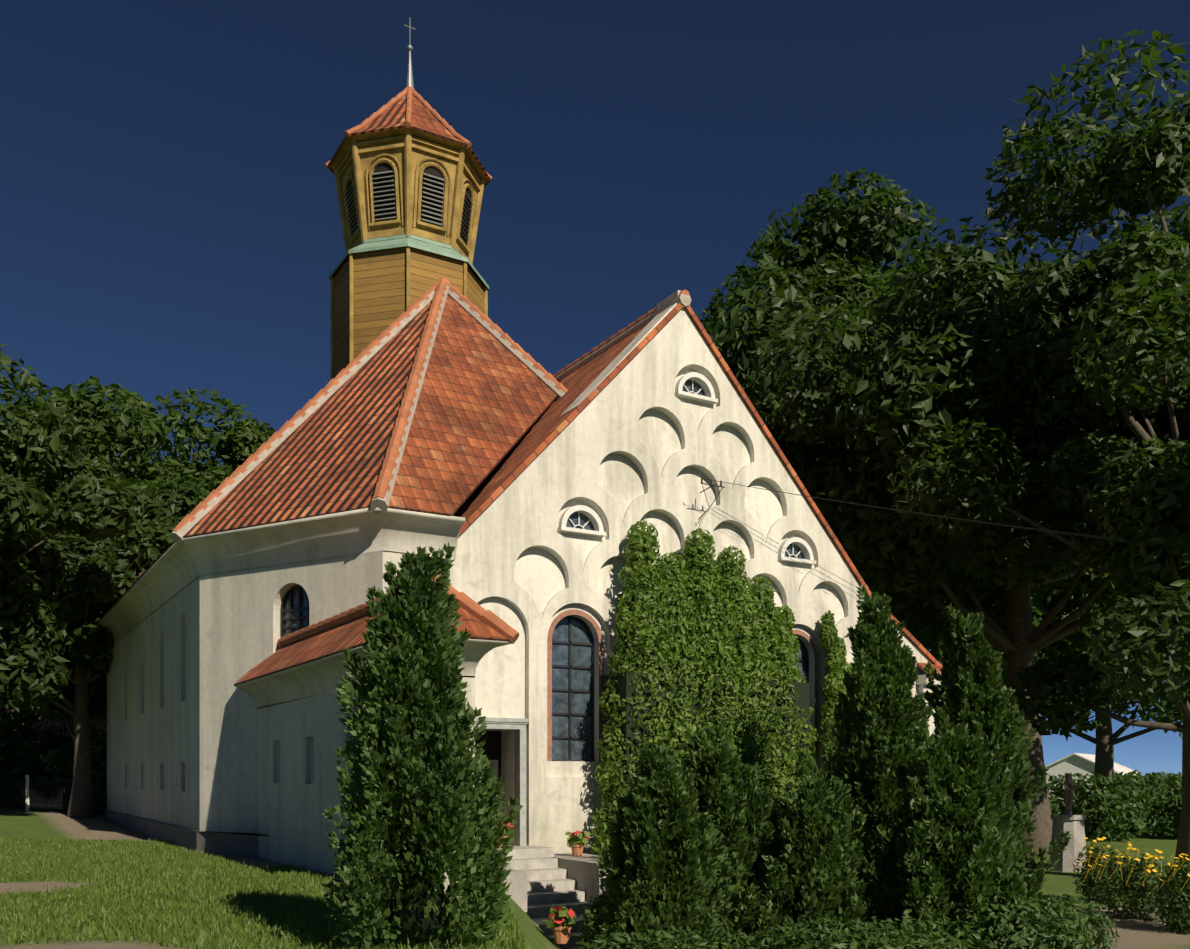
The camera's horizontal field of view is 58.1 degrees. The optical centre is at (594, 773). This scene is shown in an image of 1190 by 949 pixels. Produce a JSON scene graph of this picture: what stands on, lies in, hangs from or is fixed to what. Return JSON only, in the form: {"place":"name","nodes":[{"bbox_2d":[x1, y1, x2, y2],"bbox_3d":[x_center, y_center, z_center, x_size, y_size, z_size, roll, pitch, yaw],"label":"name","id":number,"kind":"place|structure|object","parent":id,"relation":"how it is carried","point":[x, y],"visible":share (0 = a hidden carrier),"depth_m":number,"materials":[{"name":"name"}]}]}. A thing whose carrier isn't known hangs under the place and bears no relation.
{"place":"outdoors","nodes":[
{"label":"outdoors","id":0,"kind":"place"},
{"bbox_2d":[0,695,106,740],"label":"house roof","id":1,"kind":"structure","parent":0,"point":[100,724],"depth_m":57.41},
{"bbox_2d":[493,823,514,838],"bbox_3d":[-1.659,1.026,19.227,0.402,0.335,0.477,0,0,-31],"label":"geranium","id":2,"kind":"object","parent":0,"point":[504,832],"depth_m":19.15,"materials":[{"name":"green plant"}]},
{"bbox_2d":[565,831,589,846],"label":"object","id":3,"kind":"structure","parent":0,"point":[579,839],"depth_m":19.28,"materials":[{"name":"green plant"}]},
{"bbox_2d":[0,777,1189,948],"bbox_3d":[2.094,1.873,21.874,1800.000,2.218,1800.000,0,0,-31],"label":"ground","id":4,"kind":"structure","parent":0,"point":[19,822],"depth_m":19.97,"materials":[{"name":"green plant"}]},
{"bbox_2d":[25,775,28,812],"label":"fence posts","id":5,"kind":"object","parent":4,"relation":"on","point":[27,794],"visible":0.42,"depth_m":32.60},
{"bbox_2d":[0,777,106,810],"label":"iron fence","id":6,"kind":"object","parent":5,"relation":"attached to","point":[39,782],"visible":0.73,"depth_m":33.03,"materials":[{"name":"grey"}]},
{"bbox_2d":[1,737,73,807],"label":"hedge","id":7,"kind":"object","parent":4,"relation":"on","point":[47,748],"visible":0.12,"depth_m":40.70,"materials":[{"name":"green plant"}]},
{"bbox_2d":[0,391,137,712],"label":"tree","id":8,"kind":"object","parent":4,"relation":"on","point":[31,477],"visible":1,"depth_m":26.09,"materials":[{"name":"green plant"}]},
{"bbox_2d":[7,484,181,817],"bbox_3d":[-15.412,-3.854,32.563,7.911,10.371,7.336,0,0,-31],"label":"tree","id":9,"kind":"object","parent":4,"relation":"on","point":[85,649],"visible":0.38,"depth_m":31.95,"materials":[{"name":"green plant"}]},
{"bbox_2d":[0,344,207,803],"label":"tree","id":10,"kind":"object","parent":4,"relation":"on","point":[181,500],"visible":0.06,"depth_m":42.10,"materials":[{"name":"green plant"}]},
{"bbox_2d":[31,375,275,719],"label":"tree","id":11,"kind":"object","parent":4,"relation":"on","point":[141,426],"visible":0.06,"depth_m":46.97,"materials":[{"name":"green plant"}]},
{"bbox_2d":[105,810,267,856],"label":"wall plinth","id":12,"kind":"structure","parent":4,"relation":"on","point":[231,843],"depth_m":20.47,"materials":[{"name":"grey concrete"}]},
{"bbox_2d":[107,550,415,832],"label":"church wall","id":13,"kind":"structure","parent":12,"relation":"on","point":[181,730],"depth_m":20.36,"materials":[{"name":"beige paint"}]},
{"bbox_2d":[92,507,464,643],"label":"roof cornice","id":14,"kind":"structure","parent":13,"relation":"attached to","point":[173,570],"depth_m":19.20,"materials":[{"name":"white paint"}]},
{"bbox_2d":[280,584,308,637],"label":"apse window bars","id":15,"kind":"object","parent":13,"relation":"attached to","point":[291,610],"visible":0.4,"depth_m":19.52,"materials":[{"name":"black metal"}]},
{"bbox_2d":[284,587,306,635],"bbox_3d":[-5.335,-2.727,19.443,0.001,1.400,0.900,0,0,-60],"label":"window glass","id":16,"kind":"object","parent":13,"relation":"in","point":[295,605],"depth_m":19.51,"materials":[{"name":"clear glass"}]},
{"bbox_2d":[93,295,556,630],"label":"church roof","id":17,"kind":"structure","parent":13,"relation":"on","point":[486,398],"depth_m":20.64,"materials":[{"name":"tile"}]},
{"bbox_2d":[334,247,483,377],"bbox_3d":[-4.594,-10.087,26.609,3.420,4.200,3.420,0,0,-31],"label":"tower shaft","id":18,"kind":"object","parent":17,"relation":"on","point":[379,292],"visible":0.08,"depth_m":25.04,"materials":[{"name":"yellow wood"}]},
{"bbox_2d":[329,234,488,289],"bbox_3d":[-4.594,-12.397,26.609,3.620,0.500,3.620,0,0,-31],"label":"tower shoulder","id":19,"kind":"object","parent":18,"relation":"on","point":[412,241],"visible":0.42,"depth_m":25.22},
{"bbox_2d":[341,135,477,255],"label":"belfry wall","id":20,"kind":"structure","parent":19,"relation":"on","point":[399,156],"depth_m":25.24,"materials":[{"name":"wood"}]},
{"bbox_2d":[327,94,489,186],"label":"tower roof","id":21,"kind":"structure","parent":20,"relation":"on","point":[424,119],"depth_m":25.47,"materials":[{"name":"red tile"}]},
{"bbox_2d":[325,86,492,181],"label":"roof ridge tiles","id":22,"kind":"object","parent":21,"relation":"on","point":[409,91],"visible":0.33,"depth_m":25.77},
{"bbox_2d":[330,127,487,184],"bbox_3d":[-4.594,-14.887,26.609,3.660,0.001,3.660,0,0,-31],"label":"roof eave","id":23,"kind":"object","parent":21,"relation":"attached to","point":[341,152],"depth_m":25.32,"materials":[{"name":"brown wood"}]},
{"bbox_2d":[404,17,415,87],"bbox_3d":[-4.594,-17.777,26.609,0.236,1.980,0.238,0,0,13],"label":"spire cross","id":24,"kind":"object","parent":21,"relation":"on","point":[409,81],"visible":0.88,"depth_m":26.57,"materials":[{"name":"silver metal"}]},
{"bbox_2d":[407,45,412,50],"bbox_3d":[-4.594,-18.007,26.609,0.150,0.150,0.150,0,0,-31],"label":"finial ball","id":25,"kind":"object","parent":24,"relation":"attached to","point":[409,47],"visible":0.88,"depth_m":26.56,"materials":[{"name":"silver metal"}]},
{"bbox_2d":[347,163,470,241],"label":"dark tower openings","id":26,"kind":"object","parent":20,"relation":"in","point":[385,167],"visible":0.33,"depth_m":25.31,"materials":[{"name":"brown wood"}]},
{"bbox_2d":[345,170,472,245],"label":"window louvers","id":27,"kind":"object","parent":26,"relation":"in","point":[395,207],"visible":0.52,"depth_m":25.31,"materials":[{"name":"wood"}]},
{"bbox_2d":[331,130,487,378],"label":"tower trim","id":28,"kind":"structure","parent":17,"relation":"on","point":[353,152],"depth_m":25.33,"materials":[{"name":"wood"}]},
{"bbox_2d":[171,285,691,544],"bbox_3d":[-6.213,-7.853,25.960,18.228,7.108,11.538,0,0,36],"label":"ridge mortar","id":29,"kind":"object","parent":17,"relation":"on","point":[383,504],"visible":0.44,"depth_m":22.49,"materials":[{"name":"grey concrete"}]},
{"bbox_2d":[173,277,689,530],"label":"ridge tiles","id":30,"kind":"object","parent":29,"relation":"on","point":[389,464],"visible":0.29,"depth_m":21.95,"materials":[{"name":"ceramic"}]},
{"bbox_2d":[0,835,530,948],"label":"grass tufts","id":31,"kind":"object","parent":4,"relation":"on","point":[37,859],"visible":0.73,"depth_m":12.34,"materials":[{"name":"green plant"}]},
{"bbox_2d":[257,675,474,893],"bbox_3d":[-3.901,0.238,16.559,0.750,3.350,8.150,0,0,-31],"label":"annex","id":32,"kind":"object","parent":4,"relation":"on","point":[294,824],"visible":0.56,"depth_m":17.16,"materials":[{"name":"white paint"}]},
{"bbox_2d":[278,734,354,783],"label":"slit windows","id":33,"kind":"structure","parent":32,"relation":"attached to","point":[312,760],"depth_m":17.00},
{"bbox_2d":[234,639,512,708],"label":"annex cornice","id":34,"kind":"structure","parent":32,"relation":"attached to","point":[322,676],"depth_m":16.17,"materials":[{"name":"beige paint"}]},
{"bbox_2d":[233,607,514,685],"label":"annex roof","id":35,"kind":"structure","parent":32,"relation":"on","point":[337,639],"depth_m":15.73,"materials":[{"name":"tile"}]},
{"bbox_2d":[277,575,518,647],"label":"annex ridge tiles","id":36,"kind":"object","parent":35,"relation":"on","point":[492,620],"visible":0.56,"depth_m":13.32,"materials":[{"name":"orange tile"}]},
{"bbox_2d":[321,542,522,948],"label":"thuja","id":37,"kind":"object","parent":4,"relation":"on","point":[424,806],"visible":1,"depth_m":8.95,"materials":[{"name":"green plant"}]},
{"bbox_2d":[496,845,591,948],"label":"entrance steps","id":38,"kind":"structure","parent":4,"relation":"on","point":[549,884],"depth_m":18.11,"materials":[{"name":"stone"}]},
{"bbox_2d":[495,852,610,913],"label":"stair side walls","id":39,"kind":"structure","parent":4,"relation":"on","point":[583,870],"depth_m":18.02,"materials":[{"name":"stone"}]},
{"bbox_2d":[571,844,584,856],"bbox_3d":[-0.317,1.383,19.379,0.247,0.220,0.260,0,0,-31],"label":"geranium pot","id":40,"kind":"object","parent":39,"relation":"on","point":[577,850],"depth_m":19.29,"materials":[{"name":"orange ceramic"}]},
{"bbox_2d":[552,925,571,943],"bbox_3d":[-0.489,2.362,15.778,0.284,0.253,0.299,0,0,-31],"label":"flower pot","id":41,"kind":"object","parent":4,"relation":"on","point":[561,934],"visible":0.85,"depth_m":15.68,"materials":[{"name":"orange ceramic"}]},
{"bbox_2d":[543,906,576,928],"bbox_3d":[-0.503,2.130,15.753,0.518,0.380,0.574,0,0,-31],"label":"geranium","id":42,"kind":"object","parent":41,"relation":"in","point":[563,912],"depth_m":15.71,"materials":[{"name":"green plant"}]},
{"bbox_2d":[578,893,634,947],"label":"shrub","id":43,"kind":"object","parent":4,"relation":"on","point":[594,919],"visible":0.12,"depth_m":15.49,"materials":[{"name":"green plant"}]},
{"bbox_2d":[576,930,683,948],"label":"shrub","id":44,"kind":"object","parent":4,"relation":"on","point":[612,940],"visible":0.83,"depth_m":12.95,"materials":[{"name":"green plant"}]},
{"bbox_2d":[596,741,735,944],"bbox_3d":[0.823,1.189,15.562,2.186,3.324,2.328,0,0,-31],"label":"thuja","id":45,"kind":"object","parent":4,"relation":"on","point":[663,871],"visible":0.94,"depth_m":14.86,"materials":[{"name":"green plant"}]},
{"bbox_2d":[428,290,937,854],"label":"gable wall","id":46,"kind":"structure","parent":4,"relation":"on","point":[632,442],"depth_m":20.95,"materials":[{"name":"paint"}]},
{"bbox_2d":[475,730,500,836],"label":"interior door","id":47,"kind":"structure","parent":46,"relation":"attached to","point":[491,747],"depth_m":20.33,"materials":[{"name":"brown wood"}]},
{"bbox_2d":[475,717,529,845],"bbox_3d":[-1.818,0.158,19.569,1.280,2.350,0.250,0,0,-31],"label":"door frame","id":48,"kind":"object","parent":46,"relation":"attached to","point":[518,725],"visible":0.56,"depth_m":19.76,"materials":[{"name":"grey stone"}]},
{"bbox_2d":[552,618,591,759],"bbox_3d":[-0.493,-1.642,20.743,1.040,2.810,0.001,0,0,-31],"label":"window frame","id":49,"kind":"object","parent":46,"relation":"in","point":[581,702],"depth_m":20.79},
{"bbox_2d":[552,616,593,761],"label":"nave window bars","id":50,"kind":"object","parent":46,"relation":"attached to","point":[570,690],"visible":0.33,"depth_m":20.72,"materials":[{"name":"black metal"}]},
{"bbox_2d":[547,609,602,761],"bbox_3d":[-0.368,-1.692,20.534,1.240,2.910,0.001,0,0,-31],"label":"window surround","id":51,"kind":"object","parent":46,"relation":"attached to","point":[558,618],"visible":1,"depth_m":20.27,"materials":[{"name":"brick"}]},
{"bbox_2d":[557,505,606,536],"bbox_3d":[-0.271,-4.867,20.567,1.000,0.540,0.250,0,0,-31],"label":"window frame","id":52,"kind":"object","parent":46,"relation":"attached to","point":[594,518],"visible":0.92,"depth_m":20.54,"materials":[{"name":"white paint"}]},
{"bbox_2d":[566,512,593,529],"bbox_3d":[-0.325,-4.867,20.657,0.800,0.400,0.001,0,0,-31],"label":"lunette glass","id":53,"kind":"object","parent":52,"relation":"in","point":[584,519],"visible":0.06,"depth_m":20.68,"materials":[{"name":"glass"}]},
{"bbox_2d":[430,303,941,665],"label":"wing roof","id":54,"kind":"structure","parent":46,"relation":"on","point":[548,426],"depth_m":21.78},
{"bbox_2d":[917,662,941,675],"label":"wing corner tiles","id":55,"kind":"object","parent":54,"relation":"attached to","point":[921,666],"visible":0.07,"depth_m":25.15,"materials":[{"name":"orange tile"}]},
{"bbox_2d":[674,372,717,404],"bbox_3d":[2.045,-7.927,21.956,1.000,0.540,0.250,0,0,-31],"label":"window frame","id":56,"kind":"object","parent":46,"relation":"attached to","point":[703,381],"visible":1,"depth_m":21.93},
{"bbox_2d":[682,380,704,395],"bbox_3d":[1.991,-7.927,22.046,0.800,0.400,0.001,0,0,-31],"label":"window pane","id":57,"kind":"structure","parent":56,"relation":"in","point":[697,387],"depth_m":22.07,"materials":[{"name":"black glass"}]},
{"bbox_2d":[698,477,724,519],"bbox_3d":[2.262,-5.543,21.690,0.600,0.729,0.456,0,0,-31],"label":"wire bracket","id":58,"kind":"object","parent":46,"relation":"attached to","point":[705,494],"visible":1,"depth_m":21.56,"materials":[{"name":"grey metal"}]},
{"bbox_2d":[706,479,1188,547],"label":"power wires","id":59,"kind":"object","parent":58,"relation":"attached to","point":[1110,538],"visible":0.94,"depth_m":22.83,"materials":[{"name":"black metal"}]},
{"bbox_2d":[590,519,852,856],"bbox_3d":[3.631,-0.938,21.780,8.271,7.957,1.765,0,0,-31],"label":"ivy on wall","id":60,"kind":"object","parent":46,"relation":"attached to","point":[705,580],"visible":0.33,"depth_m":20.90,"materials":[{"name":"green plant"}]},
{"bbox_2d":[778,537,815,564],"bbox_3d":[4.360,-4.867,23.344,1.000,0.540,0.250,0,0,-31],"label":"window frame","id":61,"kind":"object","parent":46,"relation":"attached to","point":[803,546],"visible":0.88,"depth_m":23.33,"materials":[{"name":"white paint"}]},
{"bbox_2d":[785,543,804,558],"bbox_3d":[4.306,-4.867,23.434,0.800,0.400,0.001,0,0,-31],"label":"window pane","id":62,"kind":"structure","parent":61,"relation":"in","point":[797,549],"depth_m":23.47,"materials":[{"name":"glass"}]},
{"bbox_2d":[789,638,808,682],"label":"nave window bars","id":63,"kind":"object","parent":46,"relation":"attached to","point":[806,660],"visible":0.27,"depth_m":23.81,"materials":[{"name":"black metal"}]},
{"bbox_2d":[795,641,805,679],"bbox_3d":[4.275,-1.642,23.602,1.040,2.810,0.001,0,0,-31],"label":"window pane","id":64,"kind":"structure","parent":46,"relation":"in","point":[802,655],"depth_m":23.80,"materials":[{"name":"glass"}]},
{"bbox_2d":[792,630,817,761],"bbox_3d":[4.400,-1.692,23.394,1.240,2.910,0.001,0,0,-31],"label":"window surround","id":65,"kind":"object","parent":46,"relation":"attached to","point":[804,634],"visible":0.52,"depth_m":23.68,"materials":[{"name":"brick"}]},
{"bbox_2d":[630,924,767,948],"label":"shrub","id":66,"kind":"object","parent":4,"relation":"on","point":[711,940],"visible":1,"depth_m":12.76,"materials":[{"name":"green plant"}]},
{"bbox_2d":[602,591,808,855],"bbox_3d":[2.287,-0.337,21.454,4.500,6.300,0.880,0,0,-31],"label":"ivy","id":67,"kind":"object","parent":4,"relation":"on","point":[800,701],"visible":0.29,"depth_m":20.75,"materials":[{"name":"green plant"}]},
{"bbox_2d":[681,723,778,948],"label":"thuja","id":68,"kind":"object","parent":4,"relation":"on","point":[735,800],"visible":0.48,"depth_m":16.23,"materials":[{"name":"green plant"}]},
{"bbox_2d":[739,776,885,948],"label":"thuja","id":69,"kind":"object","parent":4,"relation":"on","point":[813,869],"visible":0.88,"depth_m":15.83,"materials":[{"name":"green plant"}]},
{"bbox_2d":[752,914,897,948],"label":"shrub","id":70,"kind":"object","parent":4,"relation":"on","point":[813,939],"visible":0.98,"depth_m":12.79,"materials":[{"name":"green plant"}]},
{"bbox_2d":[696,167,1005,591],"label":"crown","id":71,"kind":"object","parent":4,"relation":"on","point":[872,232],"visible":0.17,"depth_m":40.68,"materials":[{"name":"green plant"}]},
{"bbox_2d":[794,585,934,917],"bbox_3d":[4.566,-0.251,18.321,2.826,6.053,2.559,0,0,-31],"label":"thuja","id":72,"kind":"object","parent":4,"relation":"on","point":[883,711],"visible":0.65,"depth_m":18.03,"materials":[{"name":"green plant"}]},
{"bbox_2d":[825,915,996,948],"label":"shrub","id":73,"kind":"object","parent":4,"relation":"on","point":[903,940],"visible":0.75,"depth_m":13.48,"materials":[{"name":"green plant"}]},
{"bbox_2d":[855,721,1041,948],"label":"thuja","id":74,"kind":"object","parent":4,"relation":"on","point":[951,843],"visible":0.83,"depth_m":15.44,"materials":[{"name":"green plant"}]},
{"bbox_2d":[873,546,1049,663],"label":"tree trunk","id":75,"kind":"object","parent":4,"relation":"on","point":[933,653],"depth_m":51.71,"materials":[{"name":"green plant"}]},
{"bbox_2d":[744,29,1189,855],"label":"maple tree","id":76,"kind":"object","parent":4,"relation":"on","point":[910,377],"visible":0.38,"depth_m":31.32,"materials":[{"name":"green plant"}]},
{"bbox_2d":[923,604,1071,898],"bbox_3d":[6.975,-0.164,19.593,3.302,5.938,2.906,0,0,-31],"label":"thuja","id":77,"kind":"object","parent":4,"relation":"on","point":[976,697],"visible":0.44,"depth_m":18.95,"materials":[{"name":"green plant"}]},
{"bbox_2d":[930,892,1095,948],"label":"shrub","id":78,"kind":"object","parent":4,"relation":"on","point":[1023,937],"visible":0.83,"depth_m":14.33,"materials":[{"name":"green plant"}]},
{"bbox_2d":[884,94,1189,881],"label":"tree","id":79,"kind":"object","parent":4,"relation":"on","point":[1125,492],"visible":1,"depth_m":26.00,"materials":[{"name":"green plant"}]},
{"bbox_2d":[980,894,1119,948],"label":"shrub","id":80,"kind":"object","parent":4,"relation":"on","point":[1101,935],"visible":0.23,"depth_m":15.11,"materials":[{"name":"green plant"}]},
{"bbox_2d":[1049,773,1086,871],"bbox_3d":[13.365,1.458,30.265,0.989,2.950,1.040,0,0,-31],"label":"monument","id":81,"kind":"object","parent":4,"relation":"on","point":[1071,822],"visible":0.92,"depth_m":29.93,"materials":[{"name":"stone"}]},
{"bbox_2d":[1001,562,1182,819],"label":"tree trunk","id":82,"kind":"object","parent":4,"relation":"on","point":[1088,583],"visible":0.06,"depth_m":60.11,"materials":[{"name":"brown plant"}]},
{"bbox_2d":[1046,771,1157,842],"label":"hedge","id":83,"kind":"object","parent":4,"relation":"on","point":[1090,807],"visible":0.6,"depth_m":43.64,"materials":[{"name":"green plant"}]},
{"bbox_2d":[1072,837,1135,903],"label":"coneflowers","id":84,"kind":"object","parent":4,"relation":"on","point":[1089,880],"visible":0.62,"depth_m":22.62,"materials":[{"name":"green plant"}]},
{"bbox_2d":[1084,847,1179,922],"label":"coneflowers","id":85,"kind":"object","parent":4,"relation":"on","point":[1131,903],"visible":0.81,"depth_m":20.05,"materials":[{"name":"green plant"}]},
{"bbox_2d":[1090,769,1181,838],"bbox_3d":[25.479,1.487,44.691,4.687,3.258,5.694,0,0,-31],"label":"hedge","id":86,"kind":"object","parent":4,"relation":"on","point":[1171,808],"visible":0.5,"depth_m":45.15,"materials":[{"name":"green plant"}]},
{"bbox_2d":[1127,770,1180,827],"bbox_3d":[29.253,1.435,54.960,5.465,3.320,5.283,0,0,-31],"label":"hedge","id":87,"kind":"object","parent":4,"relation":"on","point":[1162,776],"visible":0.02,"depth_m":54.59,"materials":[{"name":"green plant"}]},
{"bbox_2d":[1130,853,1189,934],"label":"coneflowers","id":88,"kind":"object","parent":4,"relation":"on","point":[1179,921],"visible":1,"depth_m":18.46,"materials":[{"name":"green plant"}]},
{"bbox_2d":[0,0,1189,775],"label":"sky","id":89,"kind":"structure","parent":0,"point":[170,218],"materials":[{"name":"blue"}]},
{"bbox_2d":[917,674,946,692],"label":"wing cornice","id":90,"kind":"structure","parent":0,"point":[922,680],"depth_m":25.06,"materials":[{"name":"beige paint"}]},
{"bbox_2d":[1046,754,1136,802],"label":"house walls","id":91,"kind":"structure","parent":0,"point":[1073,764],"depth_m":91.89,"materials":[{"name":"white paint"}]},
{"bbox_2d":[1045,753,1135,775],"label":"house roof","id":92,"kind":"structure","parent":91,"relation":"on","point":[1117,767],"depth_m":93.06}
]}

